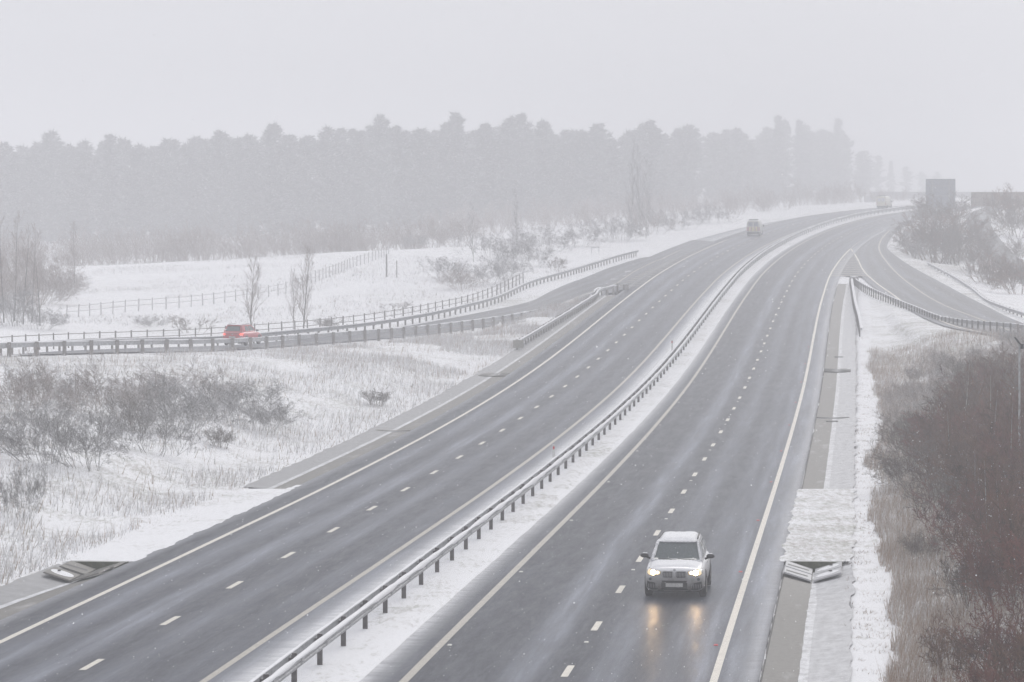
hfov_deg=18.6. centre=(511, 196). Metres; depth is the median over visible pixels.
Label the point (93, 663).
road marking
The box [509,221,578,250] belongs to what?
shrub
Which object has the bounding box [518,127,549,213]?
conifer tree
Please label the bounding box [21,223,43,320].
bare tree
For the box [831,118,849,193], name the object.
conifer tree
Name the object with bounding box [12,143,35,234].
conifer tree
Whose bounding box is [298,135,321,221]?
conifer tree
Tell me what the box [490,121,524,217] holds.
conifer tree
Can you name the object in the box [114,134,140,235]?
conifer tree
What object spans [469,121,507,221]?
conifer tree
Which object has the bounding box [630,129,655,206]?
conifer tree
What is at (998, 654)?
shrub
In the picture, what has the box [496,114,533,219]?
conifer tree
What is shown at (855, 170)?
conifer tree
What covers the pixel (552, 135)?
conifer tree
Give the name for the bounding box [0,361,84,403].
shrub
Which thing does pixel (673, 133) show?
conifer tree
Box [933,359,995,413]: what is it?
shrub
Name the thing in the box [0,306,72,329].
shrub
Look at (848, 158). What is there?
conifer tree
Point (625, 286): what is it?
barrier terminal
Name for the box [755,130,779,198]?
conifer tree
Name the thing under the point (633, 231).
shrub
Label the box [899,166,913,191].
conifer tree
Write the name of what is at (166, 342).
safety barrier
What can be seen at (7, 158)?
conifer tree
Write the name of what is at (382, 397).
shrub
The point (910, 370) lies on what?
shrub
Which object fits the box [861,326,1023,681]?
dead grass
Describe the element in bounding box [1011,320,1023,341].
shrub
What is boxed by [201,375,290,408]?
shrub
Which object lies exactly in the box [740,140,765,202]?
conifer tree
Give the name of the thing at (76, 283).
shrub
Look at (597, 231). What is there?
shrub
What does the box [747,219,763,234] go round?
panel van
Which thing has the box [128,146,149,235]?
conifer tree
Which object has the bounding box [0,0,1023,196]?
sky
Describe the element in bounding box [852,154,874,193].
conifer tree
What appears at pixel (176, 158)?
conifer tree
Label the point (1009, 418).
bare tree
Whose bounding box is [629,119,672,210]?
conifer tree
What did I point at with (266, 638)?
road marking
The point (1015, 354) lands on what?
shrub
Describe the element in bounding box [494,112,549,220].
conifer tree
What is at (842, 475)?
snowy verge
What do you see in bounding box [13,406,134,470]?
shrub
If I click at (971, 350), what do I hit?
shrub
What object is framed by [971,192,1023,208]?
parapet wall
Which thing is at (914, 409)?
shrub
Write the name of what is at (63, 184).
conifer tree
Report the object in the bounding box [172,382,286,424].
shrub
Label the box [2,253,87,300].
shrub
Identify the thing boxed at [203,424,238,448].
shrub
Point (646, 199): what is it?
bare tree
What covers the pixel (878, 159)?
conifer tree
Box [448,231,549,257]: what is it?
shrub
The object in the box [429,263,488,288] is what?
shrub
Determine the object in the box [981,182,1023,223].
shrub
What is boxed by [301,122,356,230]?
conifer tree
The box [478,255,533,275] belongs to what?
shrub
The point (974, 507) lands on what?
shrub
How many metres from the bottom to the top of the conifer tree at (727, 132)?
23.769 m
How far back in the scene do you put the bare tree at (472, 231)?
385.00 m
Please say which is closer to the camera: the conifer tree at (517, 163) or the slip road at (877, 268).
the slip road at (877, 268)
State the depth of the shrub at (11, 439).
134.22 m
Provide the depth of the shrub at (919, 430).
144.54 m
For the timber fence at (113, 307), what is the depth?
321.12 m
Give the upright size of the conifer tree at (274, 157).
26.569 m
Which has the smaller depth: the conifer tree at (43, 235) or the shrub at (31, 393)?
the shrub at (31, 393)
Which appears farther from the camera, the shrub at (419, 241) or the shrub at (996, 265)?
the shrub at (419, 241)
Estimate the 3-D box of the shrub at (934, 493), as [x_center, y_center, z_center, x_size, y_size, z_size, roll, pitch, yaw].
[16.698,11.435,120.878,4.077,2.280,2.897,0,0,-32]
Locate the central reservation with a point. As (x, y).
(361, 654)
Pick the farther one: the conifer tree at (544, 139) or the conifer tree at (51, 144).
the conifer tree at (544, 139)
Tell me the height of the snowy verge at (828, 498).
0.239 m
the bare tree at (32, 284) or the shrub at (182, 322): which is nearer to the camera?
the shrub at (182, 322)
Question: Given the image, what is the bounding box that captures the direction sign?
[926,179,954,212]
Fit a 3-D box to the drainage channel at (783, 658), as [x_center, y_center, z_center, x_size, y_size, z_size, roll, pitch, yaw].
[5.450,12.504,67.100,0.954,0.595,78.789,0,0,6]
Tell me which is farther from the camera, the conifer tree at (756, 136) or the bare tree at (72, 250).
the conifer tree at (756, 136)
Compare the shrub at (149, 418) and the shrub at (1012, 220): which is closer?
the shrub at (149, 418)
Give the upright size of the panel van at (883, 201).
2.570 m
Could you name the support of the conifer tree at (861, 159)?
on the snowy ground at (882, 320)
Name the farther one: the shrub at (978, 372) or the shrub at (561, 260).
the shrub at (561, 260)
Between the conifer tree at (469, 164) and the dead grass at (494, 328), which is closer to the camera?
the dead grass at (494, 328)
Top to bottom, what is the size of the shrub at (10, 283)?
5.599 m
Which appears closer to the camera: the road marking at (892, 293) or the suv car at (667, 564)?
the suv car at (667, 564)
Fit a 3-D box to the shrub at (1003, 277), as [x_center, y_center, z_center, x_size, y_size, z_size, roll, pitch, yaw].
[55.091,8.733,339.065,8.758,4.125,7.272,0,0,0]
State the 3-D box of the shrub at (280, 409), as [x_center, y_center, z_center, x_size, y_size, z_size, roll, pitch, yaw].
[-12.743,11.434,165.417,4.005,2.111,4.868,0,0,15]
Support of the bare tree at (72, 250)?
on the snowy ground at (882, 320)
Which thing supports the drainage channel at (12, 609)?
on the snowy ground at (882, 320)
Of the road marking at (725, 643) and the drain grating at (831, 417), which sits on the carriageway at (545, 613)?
the road marking at (725, 643)
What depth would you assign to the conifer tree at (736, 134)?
911.75 m
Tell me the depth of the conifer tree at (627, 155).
771.12 m
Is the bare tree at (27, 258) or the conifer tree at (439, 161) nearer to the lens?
the bare tree at (27, 258)
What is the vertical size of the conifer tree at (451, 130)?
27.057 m
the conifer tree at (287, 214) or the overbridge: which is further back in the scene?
the overbridge
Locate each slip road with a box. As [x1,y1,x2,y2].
[0,240,713,355]
[841,219,1023,337]
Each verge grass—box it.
[789,489,852,558]
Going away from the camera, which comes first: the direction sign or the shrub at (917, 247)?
the shrub at (917, 247)
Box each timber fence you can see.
[0,272,523,350]
[66,244,389,316]
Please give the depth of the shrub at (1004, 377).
158.69 m
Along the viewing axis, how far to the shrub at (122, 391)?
162.23 m
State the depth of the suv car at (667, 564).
97.14 m
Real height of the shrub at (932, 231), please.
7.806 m
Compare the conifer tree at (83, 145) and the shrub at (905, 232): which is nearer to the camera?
the shrub at (905, 232)
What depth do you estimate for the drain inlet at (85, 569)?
105.37 m
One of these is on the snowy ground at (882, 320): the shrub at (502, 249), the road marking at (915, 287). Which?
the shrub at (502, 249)
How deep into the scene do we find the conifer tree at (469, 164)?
739.94 m
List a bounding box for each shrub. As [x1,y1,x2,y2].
[0,231,66,287]
[0,248,87,304]
[0,254,51,305]
[0,282,41,325]
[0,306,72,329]
[0,346,101,416]
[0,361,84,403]
[0,397,110,432]
[0,405,99,462]
[0,416,52,452]
[0,454,48,520]
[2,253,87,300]
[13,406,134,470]
[42,350,166,416]
[44,273,93,291]
[44,371,109,404]
[91,374,197,409]
[93,401,226,456]
[102,390,160,432]
[124,355,251,411]
[128,314,169,326]
[136,366,247,434]
[167,316,217,333]
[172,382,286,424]
[186,378,252,400]
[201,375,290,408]
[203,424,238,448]
[225,392,315,431]
[256,405,304,427]
[313,315,342,325]
[358,387,392,405]
[377,301,412,310]
[394,232,438,248]
[414,255,477,277]
[417,212,490,246]
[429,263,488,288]
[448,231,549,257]
[454,261,524,284]
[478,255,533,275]
[488,237,555,265]
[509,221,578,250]
[546,217,617,246]
[548,256,567,270]
[590,215,650,240]
[623,205,683,234]
[635,208,711,229]
[688,204,740,222]
[861,435,969,492]
[872,409,921,447]
[874,392,930,429]
[875,373,919,407]
[877,414,941,459]
[888,221,947,254]
[889,398,935,426]
[890,208,1005,263]
[892,402,1013,466]
[893,206,967,262]
[895,527,952,561]
[896,404,982,466]
[898,364,955,406]
[898,381,937,400]
[899,461,978,516]
[902,353,946,385]
[902,365,923,379]
[903,190,982,229]
[904,236,930,259]
[907,376,991,447]
[911,472,999,544]
[911,484,1023,559]
[916,219,1001,264]
[916,606,988,676]
[918,344,950,364]
[919,365,1023,425]
[921,381,1023,437]
[925,552,1019,606]
[928,372,969,404]
[931,351,954,369]
[932,657,1023,681]
[933,359,968,384]
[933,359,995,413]
[937,349,1010,381]
[937,478,1023,567]
[942,613,1023,681]
[945,511,1022,609]
[947,238,999,271]
[950,339,994,368]
[955,587,1023,680]
[960,342,1023,389]
[963,245,1016,285]
[965,343,986,358]
[971,254,1023,289]
[972,347,1023,368]
[979,258,1023,293]
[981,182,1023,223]
[983,330,1023,355]
[985,202,1023,236]
[985,335,1023,368]
[988,237,1023,262]
[998,327,1023,345]
[1008,337,1023,368]
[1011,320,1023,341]
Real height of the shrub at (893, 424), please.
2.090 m
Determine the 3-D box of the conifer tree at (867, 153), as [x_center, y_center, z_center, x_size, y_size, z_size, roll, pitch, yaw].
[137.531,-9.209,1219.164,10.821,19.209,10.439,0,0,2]
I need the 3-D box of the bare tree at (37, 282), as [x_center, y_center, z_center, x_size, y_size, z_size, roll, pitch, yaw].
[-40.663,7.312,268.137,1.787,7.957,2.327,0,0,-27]
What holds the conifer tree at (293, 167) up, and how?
on the snowy ground at (882, 320)
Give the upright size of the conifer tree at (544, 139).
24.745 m
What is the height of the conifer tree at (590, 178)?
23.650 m
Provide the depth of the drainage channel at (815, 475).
189.16 m
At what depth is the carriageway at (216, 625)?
118.56 m
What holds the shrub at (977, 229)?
on the snowy ground at (882, 320)
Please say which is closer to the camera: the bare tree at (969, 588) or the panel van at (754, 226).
the bare tree at (969, 588)
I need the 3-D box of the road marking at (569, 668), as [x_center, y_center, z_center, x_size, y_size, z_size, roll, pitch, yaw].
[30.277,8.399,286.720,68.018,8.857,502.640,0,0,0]
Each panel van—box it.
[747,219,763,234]
[876,196,892,208]
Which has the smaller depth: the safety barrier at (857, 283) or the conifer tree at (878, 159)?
the safety barrier at (857, 283)
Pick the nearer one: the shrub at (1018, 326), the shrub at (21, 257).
the shrub at (1018, 326)
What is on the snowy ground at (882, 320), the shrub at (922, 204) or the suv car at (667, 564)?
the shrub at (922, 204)
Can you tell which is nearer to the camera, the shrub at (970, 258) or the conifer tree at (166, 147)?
the shrub at (970, 258)
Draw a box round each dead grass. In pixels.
[0,297,581,584]
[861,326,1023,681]
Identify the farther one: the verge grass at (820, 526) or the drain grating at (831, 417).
the drain grating at (831, 417)
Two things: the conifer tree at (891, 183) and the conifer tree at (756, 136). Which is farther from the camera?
the conifer tree at (891, 183)
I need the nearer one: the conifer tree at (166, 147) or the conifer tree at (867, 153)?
the conifer tree at (166, 147)
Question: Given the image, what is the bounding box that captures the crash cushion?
[849,276,858,283]
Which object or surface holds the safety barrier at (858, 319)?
on the snowy ground at (882, 320)
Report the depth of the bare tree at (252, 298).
265.80 m
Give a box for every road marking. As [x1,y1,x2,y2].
[0,240,725,643]
[21,250,679,354]
[79,221,808,669]
[200,230,799,681]
[399,216,877,681]
[561,225,866,676]
[620,243,715,284]
[710,249,849,681]
[830,253,867,275]
[851,249,989,333]
[878,230,1008,329]
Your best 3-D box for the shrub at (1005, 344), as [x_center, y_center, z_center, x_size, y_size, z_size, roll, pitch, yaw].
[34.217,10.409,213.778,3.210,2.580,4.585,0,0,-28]
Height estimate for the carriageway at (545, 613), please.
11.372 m
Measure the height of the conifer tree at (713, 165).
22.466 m
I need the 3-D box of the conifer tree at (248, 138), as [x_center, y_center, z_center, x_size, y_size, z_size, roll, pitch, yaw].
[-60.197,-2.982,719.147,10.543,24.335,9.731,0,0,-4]
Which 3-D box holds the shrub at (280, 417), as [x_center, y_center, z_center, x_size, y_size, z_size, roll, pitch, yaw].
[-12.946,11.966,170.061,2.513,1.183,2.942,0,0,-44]
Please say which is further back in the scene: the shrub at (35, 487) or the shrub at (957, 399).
the shrub at (957, 399)
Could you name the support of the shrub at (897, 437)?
on the snowy ground at (882, 320)
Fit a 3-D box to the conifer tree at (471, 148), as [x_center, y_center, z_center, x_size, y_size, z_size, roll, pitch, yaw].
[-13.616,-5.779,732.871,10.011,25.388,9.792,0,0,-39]
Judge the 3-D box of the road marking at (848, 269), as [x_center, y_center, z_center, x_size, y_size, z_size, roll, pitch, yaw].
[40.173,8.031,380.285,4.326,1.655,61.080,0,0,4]
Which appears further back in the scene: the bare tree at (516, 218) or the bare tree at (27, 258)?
the bare tree at (516, 218)
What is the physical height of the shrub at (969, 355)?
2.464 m
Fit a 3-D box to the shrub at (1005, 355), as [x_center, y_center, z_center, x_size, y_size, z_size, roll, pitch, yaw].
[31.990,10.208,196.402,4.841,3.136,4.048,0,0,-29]
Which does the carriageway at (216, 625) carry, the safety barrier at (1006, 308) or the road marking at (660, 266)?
the road marking at (660, 266)
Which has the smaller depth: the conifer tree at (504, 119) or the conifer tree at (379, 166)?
the conifer tree at (379, 166)
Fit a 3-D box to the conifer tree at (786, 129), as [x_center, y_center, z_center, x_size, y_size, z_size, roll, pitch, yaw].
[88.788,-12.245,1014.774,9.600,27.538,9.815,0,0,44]
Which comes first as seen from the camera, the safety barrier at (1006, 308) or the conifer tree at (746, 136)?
the safety barrier at (1006, 308)
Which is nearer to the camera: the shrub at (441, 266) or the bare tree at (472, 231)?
the shrub at (441, 266)
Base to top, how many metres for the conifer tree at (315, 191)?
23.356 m
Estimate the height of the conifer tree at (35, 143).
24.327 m
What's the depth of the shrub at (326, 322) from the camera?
271.80 m
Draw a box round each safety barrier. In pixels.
[0,250,638,354]
[0,283,618,356]
[249,201,966,681]
[513,285,617,349]
[850,278,862,336]
[854,278,1023,332]
[927,262,1023,316]
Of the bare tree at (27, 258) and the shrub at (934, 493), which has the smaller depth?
the shrub at (934, 493)
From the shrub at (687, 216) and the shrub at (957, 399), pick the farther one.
the shrub at (687, 216)
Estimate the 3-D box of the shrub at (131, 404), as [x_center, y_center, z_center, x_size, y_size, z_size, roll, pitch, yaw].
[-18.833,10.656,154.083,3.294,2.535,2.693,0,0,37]
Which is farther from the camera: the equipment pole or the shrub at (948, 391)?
the shrub at (948, 391)
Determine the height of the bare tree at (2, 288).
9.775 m
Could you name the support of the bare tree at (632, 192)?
on the snowy ground at (882, 320)
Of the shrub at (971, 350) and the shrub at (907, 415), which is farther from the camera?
the shrub at (971, 350)
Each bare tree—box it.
[0,209,32,320]
[0,216,17,322]
[12,226,35,323]
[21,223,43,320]
[29,236,49,325]
[64,221,81,279]
[237,254,269,324]
[283,268,300,328]
[291,246,314,327]
[468,202,477,261]
[508,189,522,241]
[622,146,641,235]
[633,139,647,228]
[637,157,652,232]
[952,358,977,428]
[957,533,977,611]
[976,453,1000,532]
[997,389,1021,474]
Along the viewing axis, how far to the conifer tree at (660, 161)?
815.48 m
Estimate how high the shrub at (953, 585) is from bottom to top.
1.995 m
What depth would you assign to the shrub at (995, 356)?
201.91 m
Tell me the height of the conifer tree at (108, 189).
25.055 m
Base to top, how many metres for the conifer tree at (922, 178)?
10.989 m
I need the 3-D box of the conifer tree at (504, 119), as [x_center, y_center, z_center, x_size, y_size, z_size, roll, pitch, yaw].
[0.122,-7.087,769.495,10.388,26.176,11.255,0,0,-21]
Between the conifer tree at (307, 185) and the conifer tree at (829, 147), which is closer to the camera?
the conifer tree at (307, 185)
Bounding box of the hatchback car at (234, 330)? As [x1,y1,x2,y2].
[223,323,261,345]
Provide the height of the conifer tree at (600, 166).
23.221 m
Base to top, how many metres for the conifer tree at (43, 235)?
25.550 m
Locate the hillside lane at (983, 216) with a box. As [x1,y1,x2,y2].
[967,206,1023,283]
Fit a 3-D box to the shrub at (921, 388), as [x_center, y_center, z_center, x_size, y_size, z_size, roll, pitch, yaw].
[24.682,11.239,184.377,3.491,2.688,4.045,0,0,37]
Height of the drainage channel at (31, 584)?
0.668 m
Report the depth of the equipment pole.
121.96 m
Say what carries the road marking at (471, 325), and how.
on the slip road at (602, 278)
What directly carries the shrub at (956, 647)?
on the snowy ground at (882, 320)
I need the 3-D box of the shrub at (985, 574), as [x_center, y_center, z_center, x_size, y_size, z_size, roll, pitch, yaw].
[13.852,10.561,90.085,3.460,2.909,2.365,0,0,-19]
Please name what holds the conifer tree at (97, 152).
on the snowy ground at (882, 320)
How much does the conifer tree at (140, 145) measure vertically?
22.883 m
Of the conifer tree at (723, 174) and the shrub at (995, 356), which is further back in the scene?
the conifer tree at (723, 174)
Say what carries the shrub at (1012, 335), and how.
on the snowy ground at (882, 320)
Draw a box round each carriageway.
[0,205,960,681]
[359,205,970,681]
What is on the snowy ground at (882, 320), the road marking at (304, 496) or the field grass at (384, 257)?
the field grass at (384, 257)
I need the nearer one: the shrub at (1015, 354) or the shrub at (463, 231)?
the shrub at (1015, 354)
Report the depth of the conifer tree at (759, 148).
990.31 m
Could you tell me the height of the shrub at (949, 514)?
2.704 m
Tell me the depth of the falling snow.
52.95 m
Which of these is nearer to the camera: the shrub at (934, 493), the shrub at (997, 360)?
the shrub at (934, 493)
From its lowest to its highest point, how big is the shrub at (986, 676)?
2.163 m
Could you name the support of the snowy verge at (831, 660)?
on the snowy ground at (882, 320)
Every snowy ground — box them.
[0,196,1023,681]
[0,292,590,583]
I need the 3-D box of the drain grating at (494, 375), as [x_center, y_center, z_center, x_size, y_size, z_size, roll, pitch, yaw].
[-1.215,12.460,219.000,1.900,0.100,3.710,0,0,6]
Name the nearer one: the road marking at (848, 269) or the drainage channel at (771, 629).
the drainage channel at (771, 629)
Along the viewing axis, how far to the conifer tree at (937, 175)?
1344.64 m
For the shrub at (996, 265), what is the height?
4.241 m
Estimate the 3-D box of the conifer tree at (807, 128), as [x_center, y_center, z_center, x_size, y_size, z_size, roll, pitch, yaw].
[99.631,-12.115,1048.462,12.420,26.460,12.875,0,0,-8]
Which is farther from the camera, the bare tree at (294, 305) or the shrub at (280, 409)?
the bare tree at (294, 305)
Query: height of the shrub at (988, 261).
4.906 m
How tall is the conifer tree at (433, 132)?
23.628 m
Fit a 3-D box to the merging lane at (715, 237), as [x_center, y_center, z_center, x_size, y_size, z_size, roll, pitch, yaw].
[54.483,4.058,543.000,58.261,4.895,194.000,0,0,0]
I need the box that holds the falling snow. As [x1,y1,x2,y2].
[0,2,1023,681]
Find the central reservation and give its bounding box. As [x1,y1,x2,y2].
[267,208,929,681]
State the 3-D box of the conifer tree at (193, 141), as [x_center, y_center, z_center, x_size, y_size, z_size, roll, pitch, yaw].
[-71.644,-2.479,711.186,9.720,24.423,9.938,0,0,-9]
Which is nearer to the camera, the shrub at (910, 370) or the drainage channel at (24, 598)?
the drainage channel at (24, 598)
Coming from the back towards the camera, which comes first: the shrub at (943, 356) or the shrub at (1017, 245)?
the shrub at (1017, 245)
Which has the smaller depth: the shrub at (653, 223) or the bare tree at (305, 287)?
the bare tree at (305, 287)
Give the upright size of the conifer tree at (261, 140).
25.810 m
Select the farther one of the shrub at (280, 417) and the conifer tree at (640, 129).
the conifer tree at (640, 129)
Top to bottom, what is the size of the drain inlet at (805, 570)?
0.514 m
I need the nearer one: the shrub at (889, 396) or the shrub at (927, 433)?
the shrub at (927, 433)
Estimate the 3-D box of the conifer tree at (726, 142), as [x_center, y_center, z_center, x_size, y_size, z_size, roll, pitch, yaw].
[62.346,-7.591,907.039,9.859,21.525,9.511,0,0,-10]
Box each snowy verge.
[66,485,300,560]
[779,489,857,560]
[808,564,855,681]
[829,284,858,488]
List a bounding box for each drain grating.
[377,429,410,431]
[478,372,510,376]
[816,417,848,418]
[824,368,850,372]
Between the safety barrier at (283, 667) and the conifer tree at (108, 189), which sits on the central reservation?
the safety barrier at (283, 667)
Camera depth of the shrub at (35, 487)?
118.24 m
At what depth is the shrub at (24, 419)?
137.95 m
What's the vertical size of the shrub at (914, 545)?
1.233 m
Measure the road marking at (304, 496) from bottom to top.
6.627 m
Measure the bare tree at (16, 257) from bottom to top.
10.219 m
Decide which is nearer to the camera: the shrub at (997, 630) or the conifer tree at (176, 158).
the shrub at (997, 630)
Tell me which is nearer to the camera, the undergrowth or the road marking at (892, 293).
the road marking at (892, 293)
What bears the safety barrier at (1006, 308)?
on the snowy ground at (882, 320)
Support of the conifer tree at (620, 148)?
on the snowy ground at (882, 320)
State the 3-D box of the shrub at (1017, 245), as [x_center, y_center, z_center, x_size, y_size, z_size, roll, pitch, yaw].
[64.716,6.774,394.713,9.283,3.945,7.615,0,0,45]
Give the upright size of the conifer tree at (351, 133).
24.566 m
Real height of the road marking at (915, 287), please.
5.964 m
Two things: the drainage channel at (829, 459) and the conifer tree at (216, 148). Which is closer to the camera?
the drainage channel at (829, 459)
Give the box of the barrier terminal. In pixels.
[619,283,630,289]
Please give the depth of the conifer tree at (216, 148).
687.33 m
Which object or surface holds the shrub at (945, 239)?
on the snowy ground at (882, 320)
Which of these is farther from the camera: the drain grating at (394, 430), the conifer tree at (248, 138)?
the conifer tree at (248, 138)
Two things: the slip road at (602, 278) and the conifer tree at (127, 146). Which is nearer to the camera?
the slip road at (602, 278)
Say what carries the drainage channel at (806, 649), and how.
on the snowy verge at (831, 660)
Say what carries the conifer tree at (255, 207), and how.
on the snowy ground at (882, 320)
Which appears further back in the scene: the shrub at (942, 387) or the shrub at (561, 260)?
the shrub at (561, 260)
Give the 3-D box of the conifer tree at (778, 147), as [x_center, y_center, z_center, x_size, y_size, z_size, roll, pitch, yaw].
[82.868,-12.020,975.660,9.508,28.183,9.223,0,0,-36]
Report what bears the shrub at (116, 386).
on the snowy ground at (882, 320)
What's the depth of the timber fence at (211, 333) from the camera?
267.44 m
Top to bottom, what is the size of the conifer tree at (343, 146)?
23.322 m
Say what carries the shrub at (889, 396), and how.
on the snowy ground at (882, 320)
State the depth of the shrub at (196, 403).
156.62 m
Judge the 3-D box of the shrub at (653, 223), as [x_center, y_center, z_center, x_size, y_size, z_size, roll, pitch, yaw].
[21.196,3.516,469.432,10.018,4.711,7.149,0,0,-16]
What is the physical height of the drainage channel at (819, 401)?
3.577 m
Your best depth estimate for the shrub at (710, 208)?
520.16 m
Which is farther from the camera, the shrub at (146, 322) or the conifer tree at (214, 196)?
the conifer tree at (214, 196)
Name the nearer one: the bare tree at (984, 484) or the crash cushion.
the bare tree at (984, 484)
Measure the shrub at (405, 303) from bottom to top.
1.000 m
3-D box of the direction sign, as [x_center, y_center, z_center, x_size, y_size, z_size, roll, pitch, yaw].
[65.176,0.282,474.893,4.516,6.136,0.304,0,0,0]
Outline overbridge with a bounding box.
[865,192,970,201]
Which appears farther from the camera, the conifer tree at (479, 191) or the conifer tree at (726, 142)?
the conifer tree at (726, 142)
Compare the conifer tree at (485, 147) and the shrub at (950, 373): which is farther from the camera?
the conifer tree at (485, 147)
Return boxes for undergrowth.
[0,176,911,266]
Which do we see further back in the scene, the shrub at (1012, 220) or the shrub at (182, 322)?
the shrub at (1012, 220)
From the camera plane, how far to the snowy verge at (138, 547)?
115.06 m
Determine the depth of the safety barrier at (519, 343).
272.88 m
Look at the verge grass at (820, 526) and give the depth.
117.93 m
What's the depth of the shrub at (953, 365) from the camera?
191.94 m
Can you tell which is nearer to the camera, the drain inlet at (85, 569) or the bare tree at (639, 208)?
the drain inlet at (85, 569)
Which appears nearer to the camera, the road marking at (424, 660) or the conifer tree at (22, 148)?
the road marking at (424, 660)
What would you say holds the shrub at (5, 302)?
on the snowy ground at (882, 320)
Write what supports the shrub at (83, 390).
on the snowy ground at (882, 320)
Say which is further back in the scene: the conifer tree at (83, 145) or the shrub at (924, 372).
the conifer tree at (83, 145)
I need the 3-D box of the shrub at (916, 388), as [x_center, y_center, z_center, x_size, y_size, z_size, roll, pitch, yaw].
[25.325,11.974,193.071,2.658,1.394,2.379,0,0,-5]
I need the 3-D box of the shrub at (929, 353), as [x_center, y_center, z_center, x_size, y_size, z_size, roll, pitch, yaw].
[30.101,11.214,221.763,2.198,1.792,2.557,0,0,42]
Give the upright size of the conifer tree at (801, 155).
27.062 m
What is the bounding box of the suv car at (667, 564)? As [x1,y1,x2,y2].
[640,531,714,595]
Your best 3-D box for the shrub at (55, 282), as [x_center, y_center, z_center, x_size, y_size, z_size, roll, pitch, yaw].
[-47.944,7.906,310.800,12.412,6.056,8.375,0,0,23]
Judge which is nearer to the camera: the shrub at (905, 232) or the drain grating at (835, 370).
the drain grating at (835, 370)
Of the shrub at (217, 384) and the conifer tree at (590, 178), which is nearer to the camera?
the shrub at (217, 384)
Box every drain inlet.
[43,560,127,581]
[783,560,842,581]
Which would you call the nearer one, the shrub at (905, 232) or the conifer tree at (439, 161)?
the shrub at (905, 232)
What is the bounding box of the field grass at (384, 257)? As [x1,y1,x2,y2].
[0,241,572,325]
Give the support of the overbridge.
on the snowy ground at (882, 320)
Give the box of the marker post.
[552,444,554,457]
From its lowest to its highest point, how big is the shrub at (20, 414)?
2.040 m
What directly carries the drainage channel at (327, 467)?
on the snowy ground at (882, 320)
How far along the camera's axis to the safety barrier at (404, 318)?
279.23 m
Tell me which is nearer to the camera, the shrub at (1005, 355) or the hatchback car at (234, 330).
the shrub at (1005, 355)
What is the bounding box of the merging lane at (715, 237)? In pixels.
[696,208,869,240]
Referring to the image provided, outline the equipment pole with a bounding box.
[1014,337,1023,482]
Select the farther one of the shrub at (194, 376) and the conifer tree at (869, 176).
the conifer tree at (869, 176)
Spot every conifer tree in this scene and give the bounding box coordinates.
[0,141,32,241]
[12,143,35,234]
[27,136,60,240]
[29,139,44,153]
[30,127,73,243]
[57,144,76,238]
[58,138,106,239]
[84,133,128,241]
[92,140,113,234]
[92,148,115,234]
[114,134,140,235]
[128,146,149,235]
[130,143,154,237]
[150,137,193,237]
[162,139,183,235]
[178,135,203,233]
[192,128,239,237]
[205,138,228,235]
[222,136,251,227]
[232,133,263,233]
[239,137,278,234]
[250,132,300,233]
[251,121,301,236]
[260,134,311,232]
[280,132,301,228]
[287,136,322,231]
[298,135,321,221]
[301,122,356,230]
[313,135,342,224]
[318,133,354,227]
[346,128,356,221]
[349,114,409,230]
[422,122,478,223]
[426,130,440,213]
[427,111,488,222]
[440,126,474,220]
[463,130,496,206]
[464,130,497,221]
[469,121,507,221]
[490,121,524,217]
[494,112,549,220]
[495,118,522,192]
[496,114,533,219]
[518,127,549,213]
[522,118,565,215]
[533,129,562,212]
[571,122,621,214]
[588,126,621,211]
[612,129,649,210]
[615,135,642,205]
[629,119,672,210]
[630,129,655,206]
[631,123,656,210]
[644,128,670,208]
[669,126,693,195]
[677,123,703,207]
[699,132,726,204]
[699,132,735,203]
[715,135,742,200]
[718,126,757,196]
[718,129,743,201]
[737,132,760,202]
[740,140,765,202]
[752,135,775,196]
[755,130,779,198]
[756,126,780,187]
[770,114,795,199]
[773,119,795,196]
[786,118,812,198]
[792,124,825,190]
[815,130,849,197]
[830,130,854,188]
[830,131,849,194]
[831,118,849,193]
[837,137,854,193]
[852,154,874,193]
[852,157,870,185]
[853,150,873,196]
[853,150,877,195]
[871,155,885,191]
[884,161,896,191]
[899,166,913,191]
[915,172,926,191]
[931,171,942,178]
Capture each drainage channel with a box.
[0,564,81,605]
[0,567,117,619]
[0,579,80,608]
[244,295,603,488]
[273,295,615,488]
[760,573,783,681]
[762,573,812,681]
[798,573,816,681]
[801,288,836,488]
[803,284,846,488]
[823,284,848,488]
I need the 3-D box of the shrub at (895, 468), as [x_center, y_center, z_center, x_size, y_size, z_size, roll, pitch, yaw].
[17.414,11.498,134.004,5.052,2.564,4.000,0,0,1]
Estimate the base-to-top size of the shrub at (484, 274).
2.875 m
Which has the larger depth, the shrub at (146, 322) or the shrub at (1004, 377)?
the shrub at (146, 322)
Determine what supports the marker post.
on the snowy ground at (882, 320)

